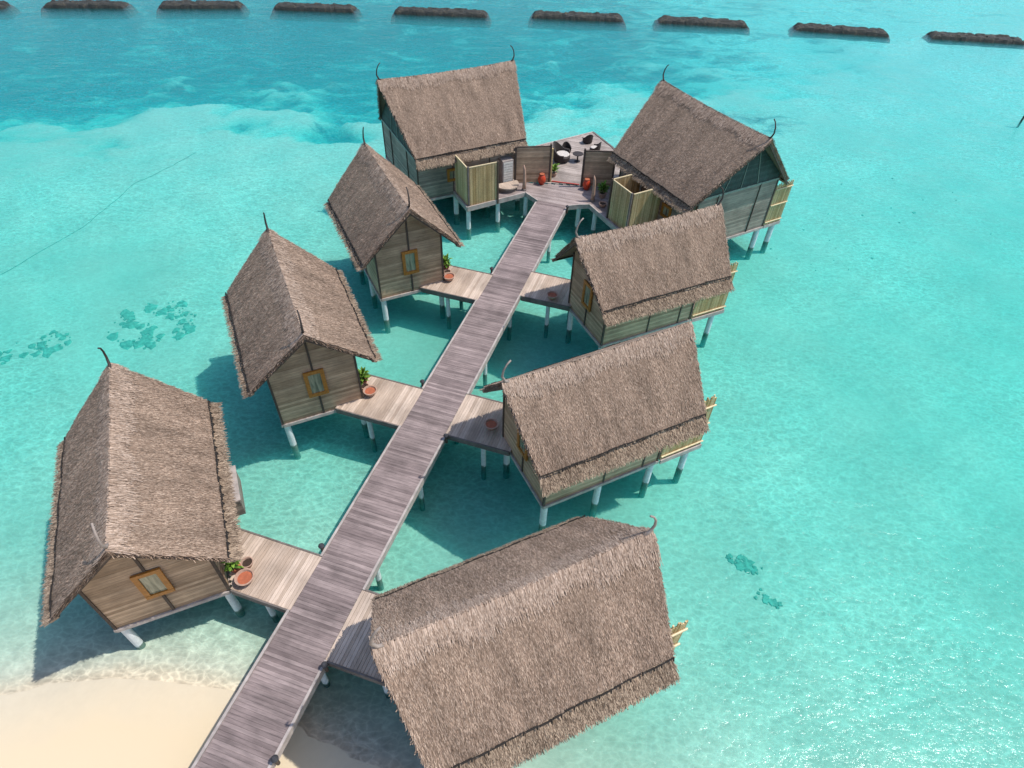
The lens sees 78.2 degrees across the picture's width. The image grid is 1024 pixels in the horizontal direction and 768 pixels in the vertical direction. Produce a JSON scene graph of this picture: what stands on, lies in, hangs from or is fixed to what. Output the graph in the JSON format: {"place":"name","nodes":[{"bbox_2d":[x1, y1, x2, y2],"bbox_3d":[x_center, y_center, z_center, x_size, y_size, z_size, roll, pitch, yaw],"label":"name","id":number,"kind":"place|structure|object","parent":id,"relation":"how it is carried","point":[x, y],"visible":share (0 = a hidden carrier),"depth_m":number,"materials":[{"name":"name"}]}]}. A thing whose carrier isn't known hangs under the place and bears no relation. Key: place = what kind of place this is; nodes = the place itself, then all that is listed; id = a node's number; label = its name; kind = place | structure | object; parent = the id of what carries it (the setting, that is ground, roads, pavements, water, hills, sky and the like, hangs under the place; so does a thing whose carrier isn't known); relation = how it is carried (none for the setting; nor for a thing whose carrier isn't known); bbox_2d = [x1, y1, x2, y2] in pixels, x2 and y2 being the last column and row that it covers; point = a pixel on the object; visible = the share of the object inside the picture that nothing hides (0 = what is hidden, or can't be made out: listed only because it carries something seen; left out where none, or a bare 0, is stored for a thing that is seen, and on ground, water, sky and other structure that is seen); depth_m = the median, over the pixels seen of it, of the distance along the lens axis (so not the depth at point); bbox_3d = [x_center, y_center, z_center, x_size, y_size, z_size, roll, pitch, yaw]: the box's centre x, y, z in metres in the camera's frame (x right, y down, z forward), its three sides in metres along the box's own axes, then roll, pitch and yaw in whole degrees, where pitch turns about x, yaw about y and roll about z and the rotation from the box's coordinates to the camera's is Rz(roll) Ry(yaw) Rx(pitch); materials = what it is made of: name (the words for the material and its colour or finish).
{"place":"outdoors","nodes":[
{"label":"outdoors","id":0,"kind":"place"},
{"bbox_2d":[0,0,1023,767],"bbox_3d":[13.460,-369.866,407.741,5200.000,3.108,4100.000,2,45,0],"label":"sandy lagoon floor","id":1,"kind":"structure","parent":0,"point":[850,482],"depth_m":40.07,"materials":[{"name":"sand"}]},
{"bbox_2d":[0,349,12,364],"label":"seagrass patch","id":2,"kind":"object","parent":1,"relation":"on","point":[6,358],"visible":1,"depth_m":38.70,"materials":[{"name":"teal plant"}]},
{"bbox_2d":[0,1,21,19],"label":"rock breakwater","id":3,"kind":"object","parent":1,"relation":"on","point":[9,12],"visible":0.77,"depth_m":85.13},
{"bbox_2d":[16,330,71,358],"bbox_3d":[-29.285,-2.364,39.495,3.052,0.207,2.918,-23,50,-23],"label":"seagrass patch","id":4,"kind":"object","parent":1,"relation":"on","point":[47,351],"visible":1,"depth_m":39.37,"materials":[{"name":"teal plant"}]},
{"bbox_2d":[41,0,137,18],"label":"rock breakwater","id":5,"kind":"object","parent":1,"relation":"on","point":[69,9],"visible":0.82,"depth_m":85.85,"materials":[{"name":"grey stone"}]},
{"bbox_2d":[0,152,195,274],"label":"sunken rope","id":6,"kind":"object","parent":1,"relation":"on","point":[87,223],"visible":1,"depth_m":49.08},
{"bbox_2d":[39,347,245,649],"bbox_3d":[-14.779,5.475,26.389,6.794,12.157,10.224,-16,48,-17],"label":"stilt villa","id":7,"kind":"object","parent":1,"relation":"on","point":[144,526],"visible":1,"depth_m":23.52,"materials":[{"name":"brown plant"}]},
{"bbox_2d":[129,567,174,599],"bbox_3d":[-13.199,7.356,23.183,0.980,1.650,0.090,-16,48,-17],"label":"window","id":8,"kind":"structure","parent":7,"relation":"in","point":[153,583],"depth_m":23.16,"materials":[{"name":"orange wood"}]},
{"bbox_2d":[228,465,245,515],"bbox_3d":[-12.461,4.799,27.788,1.000,1.090,2.000,-16,48,-17],"label":"plank chest","id":9,"kind":"object","parent":7,"relation":"attached to","point":[239,499],"visible":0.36,"depth_m":27.53,"materials":[{"name":"white wood"}]},
{"bbox_2d":[106,300,196,349],"bbox_3d":[-23.243,-3.952,41.272,5.743,0.220,5.277,2,45,0],"label":"seagrass patch","id":10,"kind":"object","parent":1,"relation":"on","point":[146,340],"visible":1,"depth_m":40.98,"materials":[{"name":"teal plant"}]},
{"bbox_2d":[156,0,249,19],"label":"rock breakwater","id":11,"kind":"object","parent":1,"relation":"on","point":[221,8],"visible":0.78,"depth_m":87.08,"materials":[{"name":"grey stone"}]},
{"bbox_2d":[229,528,321,622],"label":"side bridge","id":12,"kind":"structure","parent":1,"relation":"on","point":[283,571],"depth_m":25.82,"materials":[{"name":"grey wood"}]},
{"bbox_2d":[221,560,243,572],"bbox_3d":[-11.267,7.222,25.381,0.772,1.098,0.911,-19,49,-20],"label":"potted plant","id":13,"kind":"object","parent":12,"relation":"on","point":[235,567],"visible":0.72,"depth_m":25.19,"materials":[{"name":"green plant"}]},
{"bbox_2d":[234,568,253,585],"bbox_3d":[-10.712,7.831,25.329,0.778,0.340,0.778,2,45,0],"label":"clay bowl","id":14,"kind":"object","parent":12,"relation":"on","point":[244,577],"visible":1,"depth_m":25.27,"materials":[{"name":"ceramic"}]},
{"bbox_2d":[240,556,252,567],"bbox_3d":[-10.825,7.366,25.816,0.518,0.300,0.518,2,45,0],"label":"clay bowl","id":15,"kind":"object","parent":12,"relation":"on","point":[247,562],"visible":0.94,"depth_m":25.77,"materials":[{"name":"ceramic"}]},
{"bbox_2d":[221,212,381,459],"bbox_3d":[-11.181,-1.863,33.846,6.766,12.147,10.188,-17,48,-18],"label":"stilt villa","id":16,"kind":"object","parent":1,"relation":"on","point":[299,334],"visible":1,"depth_m":30.81,"materials":[{"name":"brown plant"}]},
{"bbox_2d":[302,368,328,397],"bbox_3d":[-9.534,-0.030,30.683,0.980,1.650,0.090,-17,48,-18],"label":"window","id":17,"kind":"structure","parent":16,"relation":"in","point":[315,380],"depth_m":30.66,"materials":[{"name":"orange wood"}]},
{"bbox_2d":[270,2,362,22],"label":"rock breakwater","id":18,"kind":"object","parent":1,"relation":"on","point":[318,12],"visible":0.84,"depth_m":87.58,"materials":[{"name":"grey stone"}]},
{"bbox_2d":[325,589,390,698],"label":"side bridge","id":19,"kind":"structure","parent":1,"relation":"on","point":[350,652],"depth_m":23.73,"materials":[{"name":"grey wood"}]},
{"bbox_2d":[191,201,565,767],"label":"boardwalk","id":20,"kind":"structure","parent":1,"relation":"on","point":[286,675],"depth_m":27.12,"materials":[{"name":"grey wood"}]},
{"bbox_2d":[270,754,280,765],"bbox_3d":[-7.826,12.505,20.925,0.260,0.621,0.260,14,46,12],"label":"deck lamp","id":21,"kind":"object","parent":20,"relation":"attached to","point":[275,759],"visible":1,"depth_m":20.74,"materials":[{"name":"black metal"}]},
{"bbox_2d":[318,543,323,551],"bbox_3d":[-7.978,6.915,26.496,0.260,0.621,0.260,14,46,12],"label":"deck lamp","id":22,"kind":"object","parent":20,"relation":"attached to","point":[321,546],"visible":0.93,"depth_m":26.28,"materials":[{"name":"black metal"}]},
{"bbox_2d":[321,661,328,671],"bbox_3d":[-6.828,10.371,23.091,0.260,0.621,0.260,14,46,12],"label":"deck lamp","id":23,"kind":"object","parent":20,"relation":"attached to","point":[324,664],"visible":1,"depth_m":22.90,"materials":[{"name":"black metal"}]},
{"bbox_2d":[443,433,448,443],"bbox_3d":[-3.226,2.667,30.906,0.260,0.621,0.260,14,46,12],"label":"deck lamp","id":24,"kind":"object","parent":20,"relation":"attached to","point":[445,435],"visible":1,"depth_m":30.72,"materials":[{"name":"black metal"}]},
{"bbox_2d":[336,373,422,452],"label":"side bridge","id":25,"kind":"structure","parent":1,"relation":"on","point":[390,403],"depth_m":32.52,"materials":[{"name":"grey wood"}]},
{"bbox_2d":[358,366,370,384],"bbox_3d":[-7.854,-0.319,33.041,0.940,1.078,0.813,28,50,23],"label":"potted plant","id":26,"kind":"object","parent":25,"relation":"on","point":[363,376],"visible":0.85,"depth_m":32.94,"materials":[{"name":"green plant"}]},
{"bbox_2d":[361,383,368,389],"bbox_3d":[-7.732,0.191,33.100,0.475,0.280,0.475,2,45,0],"label":"clay bowl","id":27,"kind":"object","parent":25,"relation":"on","point":[363,385],"visible":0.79,"depth_m":33.11,"materials":[{"name":"ceramic"}]},
{"bbox_2d":[363,385,376,396],"bbox_3d":[-7.380,0.423,32.853,0.734,0.320,0.734,2,45,0],"label":"clay bowl","id":28,"kind":"object","parent":25,"relation":"on","point":[370,390],"visible":1,"depth_m":32.79,"materials":[{"name":"ceramic"}]},
{"bbox_2d":[323,127,463,333],"bbox_3d":[-7.832,-9.244,41.217,6.886,12.307,10.026,-18,48,-19],"label":"stilt villa","id":29,"kind":"object","parent":1,"relation":"on","point":[391,225],"visible":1,"depth_m":38.16,"materials":[{"name":"brown plant"}]},
{"bbox_2d":[401,248,418,275],"bbox_3d":[-6.143,-7.359,38.118,0.980,1.650,0.090,-18,48,-19],"label":"window","id":30,"kind":"structure","parent":29,"relation":"in","point":[410,263],"depth_m":38.10,"materials":[{"name":"orange wood"}]},
{"bbox_2d":[391,6,491,27],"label":"rock breakwater","id":31,"kind":"object","parent":1,"relation":"on","point":[449,17],"visible":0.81,"depth_m":87.53,"materials":[{"name":"grey stone"}]},
{"bbox_2d":[375,45,528,224],"bbox_3d":[-4.830,-19.031,50.199,11.012,13.567,9.727,-18,48,-19],"label":"stilt villa","id":32,"kind":"object","parent":1,"relation":"on","point":[433,124],"visible":0.98,"depth_m":46.60,"materials":[{"name":"brown plant"}]},
{"bbox_2d":[447,168,455,181],"bbox_3d":[-4.403,-15.747,47.396,1.000,1.000,0.090,-18,48,-19],"label":"window","id":33,"kind":"structure","parent":32,"relation":"in","point":[450,178],"depth_m":47.32,"materials":[{"name":"orange wood"}]},
{"bbox_2d":[420,265,492,329],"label":"side bridge","id":34,"kind":"structure","parent":1,"relation":"on","point":[466,285],"depth_m":39.89,"materials":[{"name":"brown wood"}]},
{"bbox_2d":[443,254,451,269],"bbox_3d":[-4.249,-7.693,40.479,0.931,1.147,1.008,25,49,21],"label":"potted plant","id":35,"kind":"object","parent":34,"relation":"on","point":[446,262],"visible":0.73,"depth_m":40.36,"materials":[{"name":"green plant"}]},
{"bbox_2d":[443,272,454,281],"bbox_3d":[-4.006,-6.769,40.151,0.778,0.320,0.778,2,45,0],"label":"clay bowl","id":36,"kind":"object","parent":34,"relation":"on","point":[450,276],"visible":1,"depth_m":40.10,"materials":[{"name":"ceramic"}]},
{"bbox_2d":[446,394,510,479],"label":"side bridge","id":37,"kind":"structure","parent":1,"relation":"on","point":[472,415],"depth_m":31.65,"materials":[{"name":"brown wood"}]},
{"bbox_2d":[484,418,498,429],"bbox_3d":[-1.026,2.071,31.440,0.734,0.320,0.734,2,45,0],"label":"clay bowl","id":38,"kind":"object","parent":37,"relation":"on","point":[491,423],"visible":1,"depth_m":31.38,"materials":[{"name":"ceramic"}]},
{"bbox_2d":[368,515,687,767],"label":"stilt villa","id":39,"kind":"object","parent":1,"relation":"on","point":[517,651],"visible":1,"depth_m":19.34,"materials":[{"name":"brown plant"}]},
{"bbox_2d":[453,179,630,239],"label":"landing deck","id":40,"kind":"structure","parent":1,"relation":"on","point":[578,197],"depth_m":48.21,"materials":[{"name":"grey wood"}]},
{"bbox_2d":[455,155,498,205],"bbox_3d":[-2.621,-15.273,46.953,2.495,3.370,2.440,-18,48,-19],"label":"shower enclosure","id":41,"kind":"object","parent":40,"relation":"on","point":[477,184],"visible":1,"depth_m":46.20,"materials":[{"name":"yellow wood"}]},
{"bbox_2d":[499,156,513,182],"bbox_3d":[-0.446,-16.451,48.751,0.900,2.000,0.680,-18,48,-19],"label":"louvred cabinet","id":42,"kind":"object","parent":40,"relation":"on","point":[505,169],"visible":0.94,"depth_m":48.36,"materials":[{"name":"white wood"}]},
{"bbox_2d":[499,180,518,192],"bbox_3d":[-0.248,-15.090,48.516,1.892,0.420,1.099,-18,48,-19],"label":"curved bench","id":43,"kind":"object","parent":40,"relation":"on","point":[508,187],"visible":0.84,"depth_m":48.33,"materials":[{"name":"grey wood"}]},
{"bbox_2d":[521,165,526,190],"bbox_3d":[0.952,-15.707,48.022,0.370,2.057,0.370,-14,47,-16],"label":"carved post","id":44,"kind":"object","parent":40,"relation":"on","point":[524,181],"visible":1,"depth_m":48.04,"materials":[{"name":"wood"}]},
{"bbox_2d":[514,144,553,182],"bbox_3d":[1.661,-16.982,48.615,2.952,3.050,0.180,-4,45,-6],"label":"plank screen","id":45,"kind":"object","parent":40,"relation":"on","point":[536,161],"visible":0.9,"depth_m":48.48,"materials":[{"name":"brown wood"}]},
{"bbox_2d":[538,173,545,184],"bbox_3d":[2.334,-16.011,49.210,0.630,0.871,0.630,2,45,0],"label":"glazed jar","id":46,"kind":"object","parent":40,"relation":"on","point":[541,179],"visible":1,"depth_m":48.98,"materials":[{"name":"ceramic"}]},
{"bbox_2d":[583,178,590,190],"bbox_3d":[5.786,-15.460,48.787,0.630,0.871,0.630,2,45,0],"label":"glazed jar","id":47,"kind":"object","parent":40,"relation":"on","point":[586,184],"visible":1,"depth_m":48.55,"materials":[{"name":"ceramic"}]},
{"bbox_2d":[590,175,595,202],"bbox_3d":[6.115,-14.591,47.097,0.370,2.057,0.370,18,47,16],"label":"carved post","id":48,"kind":"object","parent":40,"relation":"on","point":[592,200],"visible":1,"depth_m":47.13,"materials":[{"name":"wood"}]},
{"bbox_2d":[580,148,614,186],"bbox_3d":[6.631,-16.536,48.351,2.491,3.050,0.180,1,45,-1],"label":"plank screen","id":49,"kind":"object","parent":40,"relation":"on","point":[598,165],"visible":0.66,"depth_m":48.26,"materials":[{"name":"brown wood"}]},
{"bbox_2d":[599,201,606,207],"bbox_3d":[6.792,-13.416,47.187,0.648,0.300,0.648,2,45,0],"label":"clay bowl","id":50,"kind":"object","parent":40,"relation":"on","point":[602,204],"visible":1,"depth_m":47.14,"materials":[{"name":"ceramic"}]},
{"bbox_2d":[598,180,609,198],"bbox_3d":[6.920,-14.749,47.728,1.075,1.423,1.031,9,46,7],"label":"potted plant","id":51,"kind":"object","parent":40,"relation":"on","point":[603,187],"visible":0.99,"depth_m":47.71,"materials":[{"name":"green plant"}]},
{"bbox_2d":[606,174,660,227],"bbox_3d":[8.664,-12.836,44.931,2.670,3.370,2.470,-20,49,-21],"label":"shower enclosure","id":52,"kind":"object","parent":40,"relation":"on","point":[626,196],"visible":0.81,"depth_m":44.29,"materials":[{"name":"yellow wood"}]},
{"bbox_2d":[520,272,570,337],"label":"side bridge","id":53,"kind":"structure","parent":1,"relation":"on","point":[532,292],"depth_m":39.81,"materials":[{"name":"brown wood"}]},
{"bbox_2d":[547,291,557,299],"bbox_3d":[2.499,-5.435,39.056,0.734,0.320,0.734,2,45,0],"label":"clay bowl","id":54,"kind":"object","parent":53,"relation":"on","point":[552,295],"visible":1,"depth_m":38.98,"materials":[{"name":"ceramic"}]},
{"bbox_2d":[527,131,619,185],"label":"sea terrace","id":55,"kind":"structure","parent":1,"relation":"on","point":[570,171],"depth_m":52.58,"materials":[{"name":"grey wood"}]},
{"bbox_2d":[552,163,560,176],"bbox_3d":[3.383,-16.997,50.098,0.988,1.059,0.894,-15,47,-16],"label":"potted plant","id":56,"kind":"object","parent":55,"relation":"on","point":[554,168],"visible":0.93,"depth_m":50.04,"materials":[{"name":"green plant"}]},
{"bbox_2d":[553,141,569,163],"bbox_3d":[4.080,-19.121,51.943,1.475,1.485,1.620,17,47,14],"label":"wicker armchair","id":57,"kind":"object","parent":55,"relation":"on","point":[561,154],"visible":0.99,"depth_m":51.87,"materials":[{"name":"black wicker"}]},
{"bbox_2d":[552,180,578,184],"bbox_3d":[4.209,-15.848,49.673,2.200,0.070,0.120,10,46,8],"label":"door threshold","id":58,"kind":"object","parent":55,"relation":"on","point":[565,182],"depth_m":49.64,"materials":[{"name":"red paint"}]},
{"bbox_2d":[562,141,571,153],"bbox_3d":[4.623,-19.991,53.335,0.840,0.770,0.765,-5,45,-7],"label":"wicker armchair","id":59,"kind":"object","parent":55,"relation":"on","point":[566,144],"visible":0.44,"depth_m":53.41,"materials":[{"name":"black wicker"}]},
{"bbox_2d":[573,151,582,162],"bbox_3d":[5.436,-18.770,52.210,0.900,0.680,0.886,2,45,0],"label":"round table","id":60,"kind":"object","parent":55,"relation":"on","point":[577,153],"visible":1,"depth_m":52.08,"materials":[{"name":"wicker"}]},
{"bbox_2d":[582,134,592,143],"bbox_3d":[6.597,-21.390,54.724,0.960,0.880,0.874,-12,47,-14],"label":"wicker armchair","id":61,"kind":"object","parent":55,"relation":"on","point":[588,139],"visible":1,"depth_m":54.49,"materials":[{"name":"black wicker"}]},
{"bbox_2d":[590,142,601,149],"bbox_3d":[7.080,-20.135,53.451,0.928,0.935,1.020,17,47,14],"label":"wicker armchair","id":62,"kind":"object","parent":55,"relation":"on","point":[596,147],"visible":0.73,"depth_m":53.26,"materials":[{"name":"black wicker"}]},
{"bbox_2d":[528,10,626,31],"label":"rock breakwater","id":63,"kind":"object","parent":1,"relation":"on","point":[575,21],"visible":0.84,"depth_m":87.80,"materials":[{"name":"grey stone"}]},
{"bbox_2d":[479,321,716,531],"bbox_3d":[3.952,2.089,30.270,10.213,12.407,6.838,-18,48,-19],"label":"stilt villa","id":64,"kind":"object","parent":1,"relation":"on","point":[596,421],"visible":1,"depth_m":27.03,"materials":[{"name":"brown plant"}]},
{"bbox_2d":[516,429,527,460],"bbox_3d":[0.475,2.614,28.410,0.090,1.650,0.980,-18,48,-19],"label":"window","id":65,"kind":"structure","parent":64,"relation":"in","point":[520,443],"depth_m":28.67,"materials":[{"name":"orange wood"}]},
{"bbox_2d":[550,187,737,349],"bbox_3d":[7.739,-5.475,38.030,10.265,12.297,6.986,-17,48,-18],"label":"stilt villa","id":66,"kind":"object","parent":1,"relation":"on","point":[632,282],"visible":1,"depth_m":35.02,"materials":[{"name":"brown plant"}]},
{"bbox_2d":[581,279,592,311],"bbox_3d":[4.317,-5.070,36.214,0.090,1.650,0.980,-17,48,-18],"label":"window","id":67,"kind":"structure","parent":66,"relation":"in","point":[587,293],"depth_m":36.21,"materials":[{"name":"orange wood"}]},
{"bbox_2d":[607,64,793,259],"bbox_3d":[13.524,-14.590,46.344,10.254,13.697,11.179,-20,49,-21],"label":"stilt villa","id":68,"kind":"object","parent":1,"relation":"on","point":[678,150],"visible":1,"depth_m":42.99,"materials":[{"name":"brown plant"}]},
{"bbox_2d":[660,202,671,217],"bbox_3d":[10.832,-12.147,44.358,0.090,1.000,1.000,-20,49,-21],"label":"window","id":69,"kind":"structure","parent":68,"relation":"in","point":[664,206],"depth_m":44.35,"materials":[{"name":"orange wood"}]},
{"bbox_2d":[652,15,749,35],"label":"rock breakwater","id":70,"kind":"object","parent":1,"relation":"on","point":[666,23],"visible":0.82,"depth_m":87.39,"materials":[{"name":"grey stone"}]},
{"bbox_2d":[725,553,762,574],"bbox_3d":[11.046,8.650,30.187,1.741,0.149,1.107,30,51,25],"label":"coral head","id":71,"kind":"object","parent":1,"relation":"on","point":[746,566],"visible":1,"depth_m":30.16},
{"bbox_2d":[754,588,782,608],"bbox_3d":[11.752,9.929,28.891,1.249,0.144,0.788,33,53,27],"label":"coral head","id":72,"kind":"object","parent":1,"relation":"on","point":[766,599],"visible":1,"depth_m":28.83},
{"bbox_2d":[788,22,889,43],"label":"rock breakwater","id":73,"kind":"object","parent":1,"relation":"on","point":[810,30],"visible":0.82,"depth_m":86.45,"materials":[{"name":"grey stone"}]},
{"bbox_2d":[770,178,990,270],"bbox_3d":[26.905,-15.376,54.318,25.211,0.429,19.472,2,45,0],"label":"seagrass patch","id":74,"kind":"object","parent":1,"relation":"on","point":[863,215],"visible":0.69,"depth_m":53.23,"materials":[{"name":"teal plant"}]},
{"bbox_2d":[922,31,1023,49],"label":"rock breakwater","id":75,"kind":"object","parent":1,"relation":"on","point":[969,39],"visible":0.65,"depth_m":85.42,"materials":[{"name":"grey stone"}]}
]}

